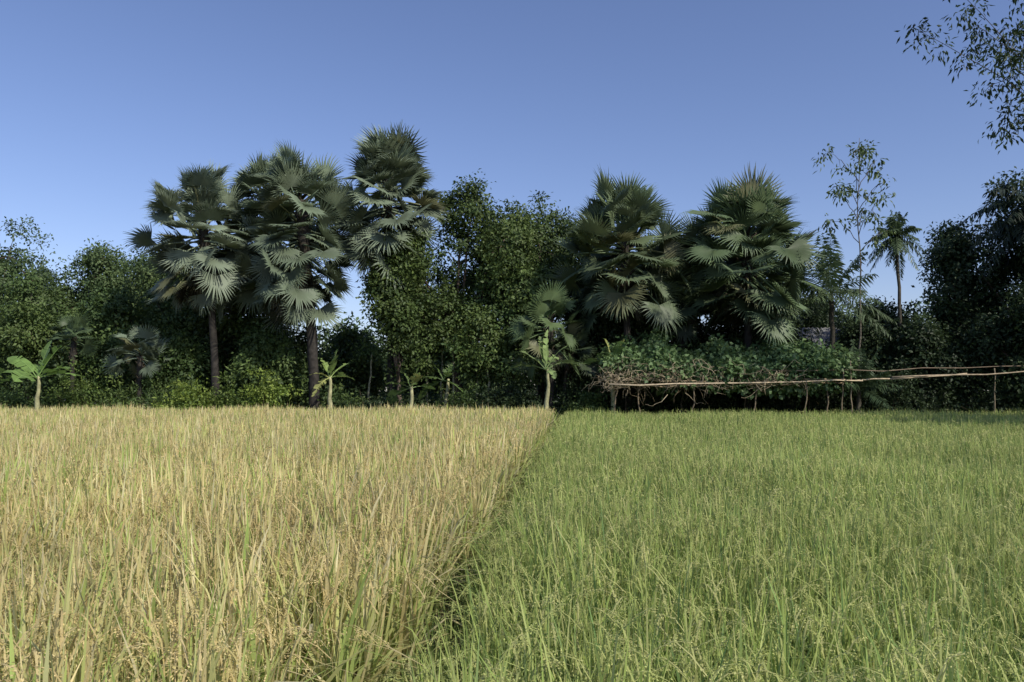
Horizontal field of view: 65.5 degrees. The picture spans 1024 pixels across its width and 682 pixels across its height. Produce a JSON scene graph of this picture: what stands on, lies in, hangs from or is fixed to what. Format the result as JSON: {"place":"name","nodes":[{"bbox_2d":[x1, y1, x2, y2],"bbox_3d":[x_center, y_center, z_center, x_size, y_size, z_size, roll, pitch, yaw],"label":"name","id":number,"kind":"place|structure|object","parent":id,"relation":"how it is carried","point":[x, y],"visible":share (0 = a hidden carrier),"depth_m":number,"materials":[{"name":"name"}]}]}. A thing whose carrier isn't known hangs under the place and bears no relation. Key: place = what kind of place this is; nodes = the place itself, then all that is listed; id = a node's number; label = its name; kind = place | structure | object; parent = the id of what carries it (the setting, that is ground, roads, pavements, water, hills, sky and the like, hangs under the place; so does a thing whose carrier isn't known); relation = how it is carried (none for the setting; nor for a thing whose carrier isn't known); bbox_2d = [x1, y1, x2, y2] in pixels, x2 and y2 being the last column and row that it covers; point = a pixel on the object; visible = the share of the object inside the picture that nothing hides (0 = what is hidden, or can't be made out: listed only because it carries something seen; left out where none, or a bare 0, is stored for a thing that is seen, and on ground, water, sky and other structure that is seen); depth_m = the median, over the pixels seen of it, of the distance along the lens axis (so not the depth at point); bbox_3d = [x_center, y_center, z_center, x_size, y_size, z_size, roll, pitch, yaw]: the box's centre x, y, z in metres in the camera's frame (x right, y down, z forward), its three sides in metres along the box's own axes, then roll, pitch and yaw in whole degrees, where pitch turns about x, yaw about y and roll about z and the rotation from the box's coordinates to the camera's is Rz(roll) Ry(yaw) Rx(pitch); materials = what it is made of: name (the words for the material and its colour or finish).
{"place":"outdoors","nodes":[
{"label":"outdoors","id":0,"kind":"place"},
{"bbox_2d":[0,0,1023,390],"label":"sky","id":1,"kind":"structure","parent":0,"point":[100,100],"materials":[{"name":"blue"}]},
{"bbox_2d":[41,391,985,681],"bbox_3d":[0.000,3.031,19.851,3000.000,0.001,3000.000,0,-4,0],"label":"ground","id":2,"kind":"structure","parent":0,"point":[447,599],"depth_m":6.24,"materials":[{"name":"soil"}]},
{"bbox_2d":[0,385,33,409],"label":"bush","id":3,"kind":"object","parent":2,"relation":"on","point":[14,402],"visible":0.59,"depth_m":40.88,"materials":[{"name":"green plant"}]},
{"bbox_2d":[0,341,84,409],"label":"banana plant","id":4,"kind":"object","parent":2,"relation":"on","point":[25,370],"visible":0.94,"depth_m":39.34,"materials":[{"name":"green plant"}]},
{"bbox_2d":[0,214,93,322],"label":"broadleaf tree","id":5,"kind":"object","parent":2,"relation":"on","point":[19,266],"visible":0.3,"depth_m":51.06,"materials":[{"name":"green plant"}]},
{"bbox_2d":[0,269,97,405],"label":"broadleaf tree","id":6,"kind":"object","parent":2,"relation":"on","point":[26,330],"visible":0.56,"depth_m":45.60,"materials":[{"name":"green plant"}]},
{"bbox_2d":[45,310,98,402],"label":"young fan palm","id":7,"kind":"object","parent":2,"relation":"on","point":[75,330],"visible":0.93,"depth_m":43.48,"materials":[{"name":"green plant"}]},
{"bbox_2d":[30,359,134,409],"bbox_3d":[-22.424,2.700,41.567,4.914,3.483,3.609,0,-4,0],"label":"bush","id":8,"kind":"object","parent":2,"relation":"on","point":[78,392],"visible":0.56,"depth_m":41.15,"materials":[{"name":"green plant"}]},
{"bbox_2d":[32,238,142,330],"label":"broadleaf tree","id":9,"kind":"object","parent":2,"relation":"on","point":[94,261],"visible":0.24,"depth_m":51.71,"materials":[{"name":"green plant"}]},
{"bbox_2d":[44,279,169,406],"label":"broadleaf tree","id":10,"kind":"object","parent":2,"relation":"on","point":[109,314],"visible":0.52,"depth_m":45.31,"materials":[{"name":"green plant"}]},
{"bbox_2d":[92,375,162,409],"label":"bush","id":11,"kind":"object","parent":2,"relation":"on","point":[121,396],"visible":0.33,"depth_m":41.41,"materials":[{"name":"green plant"}]},
{"bbox_2d":[82,247,187,335],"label":"broadleaf tree","id":12,"kind":"object","parent":2,"relation":"on","point":[140,267],"visible":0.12,"depth_m":50.17,"materials":[{"name":"green plant"}]},
{"bbox_2d":[101,324,173,407],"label":"young fan palm","id":13,"kind":"object","parent":2,"relation":"on","point":[130,349],"visible":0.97,"depth_m":41.93,"materials":[{"name":"green plant"}]},
{"bbox_2d":[125,374,206,409],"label":"bush","id":14,"kind":"object","parent":2,"relation":"on","point":[147,400],"visible":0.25,"depth_m":40.54,"materials":[{"name":"green plant"}]},
{"bbox_2d":[129,325,229,402],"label":"broadleaf tree","id":15,"kind":"object","parent":2,"relation":"on","point":[187,353],"visible":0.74,"depth_m":43.05,"materials":[{"name":"green plant"}]},
{"bbox_2d":[125,264,237,390],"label":"broadleaf tree","id":16,"kind":"object","parent":2,"relation":"on","point":[158,315],"visible":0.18,"depth_m":47.40,"materials":[{"name":"green plant"}]},
{"bbox_2d":[151,374,222,411],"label":"bush","id":17,"kind":"object","parent":2,"relation":"on","point":[186,389],"visible":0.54,"depth_m":39.33,"materials":[{"name":"green plant"}]},
{"bbox_2d":[123,158,261,405],"bbox_3d":[-16.426,-2.680,41.884,7.284,14.399,6.753,-2,-4,28],"label":"fan palm","id":18,"kind":"object","parent":2,"relation":"on","point":[204,192],"visible":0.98,"depth_m":41.41,"materials":[{"name":"green plant"}]},
{"bbox_2d":[167,248,262,389],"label":"broadleaf tree","id":19,"kind":"object","parent":2,"relation":"on","point":[200,326],"visible":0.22,"depth_m":46.44,"materials":[{"name":"green plant"}]},
{"bbox_2d":[178,371,275,409],"bbox_3d":[-14.095,2.896,39.805,4.626,2.865,3.074,0,-4,0],"label":"bush","id":20,"kind":"object","parent":2,"relation":"on","point":[221,400],"visible":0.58,"depth_m":39.31,"materials":[{"name":"green plant"}]},
{"bbox_2d":[226,364,305,410],"bbox_3d":[-11.950,2.688,39.205,3.840,3.199,1.958,0,-4,0],"label":"bush","id":21,"kind":"object","parent":2,"relation":"on","point":[269,400],"visible":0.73,"depth_m":39.03,"materials":[{"name":"green plant"}]},
{"bbox_2d":[208,149,326,406],"bbox_3d":[-14.130,-3.239,44.856,7.916,15.873,7.617,0,-4,0],"label":"fan palm","id":22,"kind":"object","parent":2,"relation":"on","point":[244,180],"visible":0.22,"depth_m":43.37,"materials":[{"name":"green plant"}]},
{"bbox_2d":[219,314,318,408],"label":"broadleaf tree","id":23,"kind":"object","parent":2,"relation":"on","point":[274,352],"visible":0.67,"depth_m":42.25,"materials":[{"name":"green plant"}]},
{"bbox_2d":[0,401,560,681],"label":"ripe rice crop","id":24,"kind":"object","parent":2,"relation":"on","point":[235,544],"visible":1,"depth_m":5.38,"materials":[{"name":"yellow plant"}]},
{"bbox_2d":[228,301,342,408],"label":"broadleaf tree","id":25,"kind":"object","parent":2,"relation":"on","point":[301,340],"visible":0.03,"depth_m":46.33,"materials":[{"name":"green plant"}]},
{"bbox_2d":[224,139,362,409],"bbox_3d":[-11.058,-3.057,41.935,6.811,15.152,6.994,3,-5,-44],"label":"fan palm","id":26,"kind":"object","parent":2,"relation":"on","point":[293,290],"visible":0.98,"depth_m":40.95,"materials":[{"name":"green plant"}]},
{"bbox_2d":[310,349,352,407],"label":"banana plant","id":27,"kind":"object","parent":2,"relation":"on","point":[330,377],"visible":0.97,"depth_m":39.43,"materials":[{"name":"green plant"}]},
{"bbox_2d":[302,383,367,410],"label":"bush","id":28,"kind":"object","parent":2,"relation":"on","point":[335,400],"visible":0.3,"depth_m":41.48,"materials":[{"name":"green plant"}]},
{"bbox_2d":[318,313,386,402],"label":"broadleaf tree","id":29,"kind":"object","parent":2,"relation":"on","point":[363,373],"visible":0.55,"depth_m":49.37,"materials":[{"name":"green plant"}]},
{"bbox_2d":[347,326,391,402],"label":"sapling","id":30,"kind":"object","parent":2,"relation":"on","point":[371,357],"visible":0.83,"depth_m":43.75,"materials":[{"name":"green plant"}]},
{"bbox_2d":[337,385,402,410],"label":"bush","id":31,"kind":"object","parent":2,"relation":"on","point":[368,404],"visible":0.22,"depth_m":40.12,"materials":[{"name":"green plant"}]},
{"bbox_2d":[328,119,451,407],"bbox_3d":[-6.876,-3.821,43.915,7.452,16.914,8.193,0,-4,0],"label":"fan palm","id":32,"kind":"object","parent":2,"relation":"on","point":[391,162],"visible":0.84,"depth_m":42.46,"materials":[{"name":"green plant"}]},
{"bbox_2d":[355,225,443,408],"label":"broadleaf tree","id":33,"kind":"object","parent":2,"relation":"on","point":[394,314],"visible":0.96,"depth_m":42.15,"materials":[{"name":"green plant"}]},
{"bbox_2d":[385,368,434,407],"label":"banana plant","id":34,"kind":"object","parent":2,"relation":"on","point":[413,378],"visible":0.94,"depth_m":40.28,"materials":[{"name":"green plant"}]},
{"bbox_2d":[377,384,450,409],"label":"bush","id":35,"kind":"object","parent":2,"relation":"on","point":[417,403],"visible":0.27,"depth_m":42.50,"materials":[{"name":"green plant"}]},
{"bbox_2d":[383,352,466,398],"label":"broadleaf tree","id":36,"kind":"object","parent":2,"relation":"on","point":[419,382],"visible":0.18,"depth_m":53.94,"materials":[{"name":"green plant"}]},
{"bbox_2d":[423,327,446,404],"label":"sapling","id":37,"kind":"object","parent":2,"relation":"on","point":[434,356],"visible":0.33,"depth_m":43.40,"materials":[{"name":"green plant"}]},
{"bbox_2d":[418,362,462,407],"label":"banana plant","id":38,"kind":"object","parent":2,"relation":"on","point":[449,368],"visible":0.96,"depth_m":42.04,"materials":[{"name":"green plant"}]},
{"bbox_2d":[427,317,453,402],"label":"sapling","id":39,"kind":"object","parent":2,"relation":"on","point":[441,356],"visible":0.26,"depth_m":43.87,"materials":[{"name":"green plant"}]},
{"bbox_2d":[428,319,464,405],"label":"sapling","id":40,"kind":"object","parent":2,"relation":"on","point":[452,350],"visible":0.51,"depth_m":43.09,"materials":[{"name":"green plant"}]},
{"bbox_2d":[357,168,556,401],"bbox_3d":[-2.958,-2.470,45.676,11.698,14.471,8.959,0,-4,0],"label":"mango tree","id":41,"kind":"object","parent":2,"relation":"on","point":[491,234],"visible":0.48,"depth_m":44.31,"materials":[{"name":"green plant"}]},
{"bbox_2d":[429,382,491,410],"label":"bush","id":42,"kind":"object","parent":2,"relation":"on","point":[463,401],"visible":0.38,"depth_m":41.65,"materials":[{"name":"green plant"}]},
{"bbox_2d":[444,332,488,402],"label":"sapling","id":43,"kind":"object","parent":2,"relation":"on","point":[464,359],"visible":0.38,"depth_m":42.70,"materials":[{"name":"green plant"}]},
{"bbox_2d":[387,428,553,681],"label":"bund weeds","id":44,"kind":"object","parent":2,"relation":"on","point":[450,594],"visible":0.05,"depth_m":6.04,"materials":[{"name":"green plant"}]},
{"bbox_2d":[473,343,506,393],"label":"sapling","id":45,"kind":"object","parent":2,"relation":"on","point":[488,365],"visible":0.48,"depth_m":41.96,"materials":[{"name":"green plant"}]},
{"bbox_2d":[472,375,525,410],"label":"bush","id":46,"kind":"object","parent":2,"relation":"on","point":[488,402],"visible":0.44,"depth_m":40.19,"materials":[{"name":"green plant"}]},
{"bbox_2d":[441,241,571,402],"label":"broadleaf tree","id":47,"kind":"object","parent":2,"relation":"on","point":[520,291],"visible":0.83,"depth_m":42.57,"materials":[{"name":"green plant"}]},
{"bbox_2d":[0,331,1012,412],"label":"undergrowth","id":48,"kind":"object","parent":2,"relation":"on","point":[31,387],"visible":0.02,"depth_m":44.66,"materials":[{"name":"green plant"}]},
{"bbox_2d":[0,284,1023,411],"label":"woodland","id":49,"kind":"object","parent":2,"relation":"on","point":[319,337],"visible":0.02,"depth_m":64.99,"materials":[{"name":"green plant"}]},
{"bbox_2d":[491,379,558,411],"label":"bush","id":50,"kind":"object","parent":2,"relation":"on","point":[526,389],"visible":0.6,"depth_m":40.58,"materials":[{"name":"green plant"}]},
{"bbox_2d":[468,190,613,401],"bbox_3d":[2.111,-2.120,48.151,9.785,14.059,7.921,0,-4,0],"label":"broadleaf tree","id":51,"kind":"object","parent":2,"relation":"on","point":[560,229],"visible":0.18,"depth_m":47.24,"materials":[{"name":"green plant"}]},
{"bbox_2d":[510,329,580,410],"bbox_3d":[1.552,1.865,39.228,3.121,4.884,2.235,-2,-4,27],"label":"banana plant","id":52,"kind":"object","parent":2,"relation":"on","point":[545,358],"visible":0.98,"depth_m":39.00,"materials":[{"name":"green plant"}]},
{"bbox_2d":[506,278,588,410],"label":"young fan palm","id":53,"kind":"object","parent":2,"relation":"on","point":[544,307],"visible":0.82,"depth_m":40.78,"materials":[{"name":"green plant"}]},
{"bbox_2d":[533,326,600,413],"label":"young fan palm","id":54,"kind":"object","parent":2,"relation":"on","point":[584,350],"visible":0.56,"depth_m":41.41,"materials":[{"name":"green plant"}]},
{"bbox_2d":[531,215,619,390],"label":"broadleaf tree","id":55,"kind":"object","parent":2,"relation":"on","point":[567,317],"visible":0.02,"depth_m":46.63,"materials":[{"name":"green plant"}]},
{"bbox_2d":[546,355,609,416],"bbox_3d":[3.382,2.507,40.980,3.484,3.779,3.356,0,-4,0],"label":"bush","id":56,"kind":"object","parent":2,"relation":"on","point":[586,387],"visible":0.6,"depth_m":40.67,"materials":[{"name":"green plant"}]},
{"bbox_2d":[554,385,619,414],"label":"bush","id":57,"kind":"object","parent":2,"relation":"on","point":[588,397],"visible":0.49,"depth_m":39.25,"materials":[{"name":"green plant"}]},
{"bbox_2d":[554,291,656,406],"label":"broadleaf tree","id":58,"kind":"object","parent":2,"relation":"on","point":[605,327],"visible":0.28,"depth_m":43.00,"materials":[{"name":"green plant"}]},
{"bbox_2d":[584,338,630,413],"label":"banana plant","id":59,"kind":"object","parent":2,"relation":"on","point":[619,348],"visible":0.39,"depth_m":39.41,"materials":[{"name":"green plant"}]},
{"bbox_2d":[543,163,698,413],"bbox_3d":[5.765,-2.413,42.377,7.813,13.887,8.206,2,-4,-28],"label":"fan palm","id":60,"kind":"object","parent":2,"relation":"on","point":[628,210],"visible":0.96,"depth_m":41.44,"materials":[{"name":"green plant"}]},
{"bbox_2d":[598,386,668,414],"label":"bush","id":61,"kind":"object","parent":2,"relation":"on","point":[652,408],"visible":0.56,"depth_m":41.73,"materials":[{"name":"green plant"}]},
{"bbox_2d":[611,229,707,348],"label":"broadleaf tree","id":62,"kind":"object","parent":2,"relation":"on","point":[648,233],"depth_m":48.26,"materials":[{"name":"green plant"}]},
{"bbox_2d":[621,289,717,412],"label":"broadleaf tree","id":63,"kind":"object","parent":2,"relation":"on","point":[671,342],"visible":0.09,"depth_m":43.16,"materials":[{"name":"green plant"}]},
{"bbox_2d":[620,218,732,404],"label":"fan palm","id":64,"kind":"object","parent":2,"relation":"on","point":[689,330],"visible":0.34,"depth_m":42.63,"materials":[{"name":"green plant"}]},
{"bbox_2d":[358,405,1023,681],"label":"green rice crop","id":65,"kind":"object","parent":2,"relation":"on","point":[761,546],"visible":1,"depth_m":5.04,"materials":[{"name":"green plant"}]},
{"bbox_2d":[660,386,739,413],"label":"bush","id":66,"kind":"object","parent":2,"relation":"on","point":[710,401],"visible":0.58,"depth_m":41.98,"materials":[{"name":"green plant"}]},
{"bbox_2d":[596,377,844,413],"bbox_3d":[10.103,3.075,39.384,11.599,2.762,3.406,0,-4,0],"label":"bamboo trellis","id":67,"kind":"object","parent":2,"relation":"on","point":[713,386],"visible":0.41,"depth_m":38.05,"materials":[{"name":"brown wood"}]},
{"bbox_2d":[588,324,862,405],"bbox_3d":[10.109,1.097,39.621,13.671,4.209,4.854,0,-4,0],"label":"bean vine","id":68,"kind":"object","parent":67,"relation":"on","point":[719,360],"visible":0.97,"depth_m":38.24,"materials":[{"name":"green plant"}]},
{"bbox_2d":[686,283,811,411],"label":"broadleaf tree","id":69,"kind":"object","parent":2,"relation":"on","point":[728,333],"visible":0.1,"depth_m":43.70,"materials":[{"name":"green plant"}]},
{"bbox_2d":[675,161,829,413],"bbox_3d":[12.456,-2.443,42.261,8.315,13.961,9.350,0,-4,0],"label":"fan palm","id":70,"kind":"object","parent":2,"relation":"on","point":[733,214],"visible":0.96,"depth_m":41.04,"materials":[{"name":"green plant"}]},
{"bbox_2d":[700,244,816,410],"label":"broadleaf tree","id":71,"kind":"object","parent":2,"relation":"on","point":[736,261],"visible":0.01,"depth_m":47.27,"materials":[{"name":"green plant"}]},
{"bbox_2d":[733,388,821,414],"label":"bush","id":72,"kind":"object","parent":2,"relation":"on","point":[764,404],"visible":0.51,"depth_m":41.78,"materials":[{"name":"green plant"}]},
{"bbox_2d":[768,327,848,411],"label":"shed","id":73,"kind":"structure","parent":2,"relation":"on","point":[826,333],"depth_m":46.35,"materials":[{"name":"metal"}]},
{"bbox_2d":[610,361,1023,413],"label":"bamboo fence","id":74,"kind":"object","parent":2,"relation":"on","point":[909,377],"visible":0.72,"depth_m":37.75,"materials":[{"name":"brown wood"}]},
{"bbox_2d":[791,291,844,327],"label":"broadleaf tree","id":75,"kind":"object","parent":2,"relation":"on","point":[807,319],"visible":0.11,"depth_m":48.81,"materials":[{"name":"green plant"}]},
{"bbox_2d":[777,385,862,414],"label":"bush","id":76,"kind":"object","parent":2,"relation":"on","point":[819,402],"visible":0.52,"depth_m":41.10,"materials":[{"name":"green plant"}]},
{"bbox_2d":[785,228,897,413],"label":"feather palm","id":77,"kind":"object","parent":2,"relation":"on","point":[831,285],"visible":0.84,"depth_m":41.89,"materials":[{"name":"green plant"}]},
{"bbox_2d":[811,138,895,357],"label":"slender tree","id":78,"kind":"object","parent":2,"relation":"on","point":[860,150],"visible":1,"depth_m":41.42,"materials":[{"name":"green plant"}]},
{"bbox_2d":[818,316,908,413],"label":"broadleaf tree","id":79,"kind":"object","parent":2,"relation":"on","point":[873,338],"visible":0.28,"depth_m":42.13,"materials":[{"name":"green plant"}]},
{"bbox_2d":[821,339,905,412],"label":"feather palm","id":80,"kind":"object","parent":2,"relation":"on","point":[865,386],"visible":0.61,"depth_m":38.65,"materials":[{"name":"green plant"}]},
{"bbox_2d":[827,295,926,360],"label":"broadleaf tree","id":81,"kind":"object","parent":2,"relation":"on","point":[891,313],"visible":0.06,"depth_m":45.14,"materials":[{"name":"green plant"}]},
{"bbox_2d":[846,365,925,413],"bbox_3d":[18.405,2.711,39.245,3.737,3.166,3.188,0,-4,0],"label":"bush","id":82,"kind":"object","parent":2,"relation":"on","point":[898,395],"visible":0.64,"depth_m":38.91,"materials":[{"name":"green plant"}]},
{"bbox_2d":[867,210,927,357],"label":"feather palm","id":83,"kind":"object","parent":2,"relation":"on","point":[896,246],"visible":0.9,"depth_m":42.66,"materials":[{"name":"green plant"}]},
{"bbox_2d":[872,311,989,412],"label":"broadleaf tree","id":84,"kind":"object","parent":2,"relation":"on","point":[922,343],"visible":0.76,"depth_m":40.44,"materials":[{"name":"green plant"}]},
{"bbox_2d":[895,371,983,414],"bbox_3d":[21.339,2.922,40.710,4.478,2.938,3.910,0,-4,0],"label":"bush","id":85,"kind":"object","parent":2,"relation":"on","point":[929,409],"visible":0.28,"depth_m":39.75,"materials":[{"name":"green plant"}]},
{"bbox_2d":[895,0,1023,153],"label":"overhanging tree","id":86,"kind":"object","parent":2,"relation":"on","point":[1015,58],"visible":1,"depth_m":31.24,"materials":[{"name":"green plant"}]},
{"bbox_2d":[903,214,1021,409],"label":"broadleaf tree","id":87,"kind":"object","parent":2,"relation":"on","point":[944,306],"visible":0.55,"depth_m":43.05,"materials":[{"name":"green plant"}]},
{"bbox_2d":[945,354,985,410],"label":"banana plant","id":88,"kind":"object","parent":2,"relation":"on","point":[973,378],"visible":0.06,"depth_m":40.84,"materials":[{"name":"green plant"}]},
{"bbox_2d":[938,166,1023,390],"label":"broadleaf tree","id":89,"kind":"object","parent":2,"relation":"on","point":[1019,256],"visible":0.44,"depth_m":42.26,"materials":[{"name":"green plant"}]},
{"bbox_2d":[947,273,1023,410],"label":"broadleaf tree","id":90,"kind":"object","parent":2,"relation":"on","point":[977,331],"visible":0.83,"depth_m":39.60,"materials":[{"name":"green plant"}]},
{"bbox_2d":[947,375,1023,414],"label":"bush","id":91,"kind":"object","parent":2,"relation":"on","point":[1003,401],"visible":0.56,"depth_m":38.73,"materials":[{"name":"green plant"}]},
{"bbox_2d":[952,183,1023,309],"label":"feather palm","id":92,"kind":"object","parent":2,"relation":"on","point":[1018,198],"visible":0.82,"depth_m":41.05,"materials":[{"name":"green plant"}]},
{"bbox_2d":[21,405,1006,424],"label":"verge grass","id":93,"kind":"structure","parent":0,"point":[554,416],"depth_m":40.74,"materials":[{"name":"green plant"}]}
]}

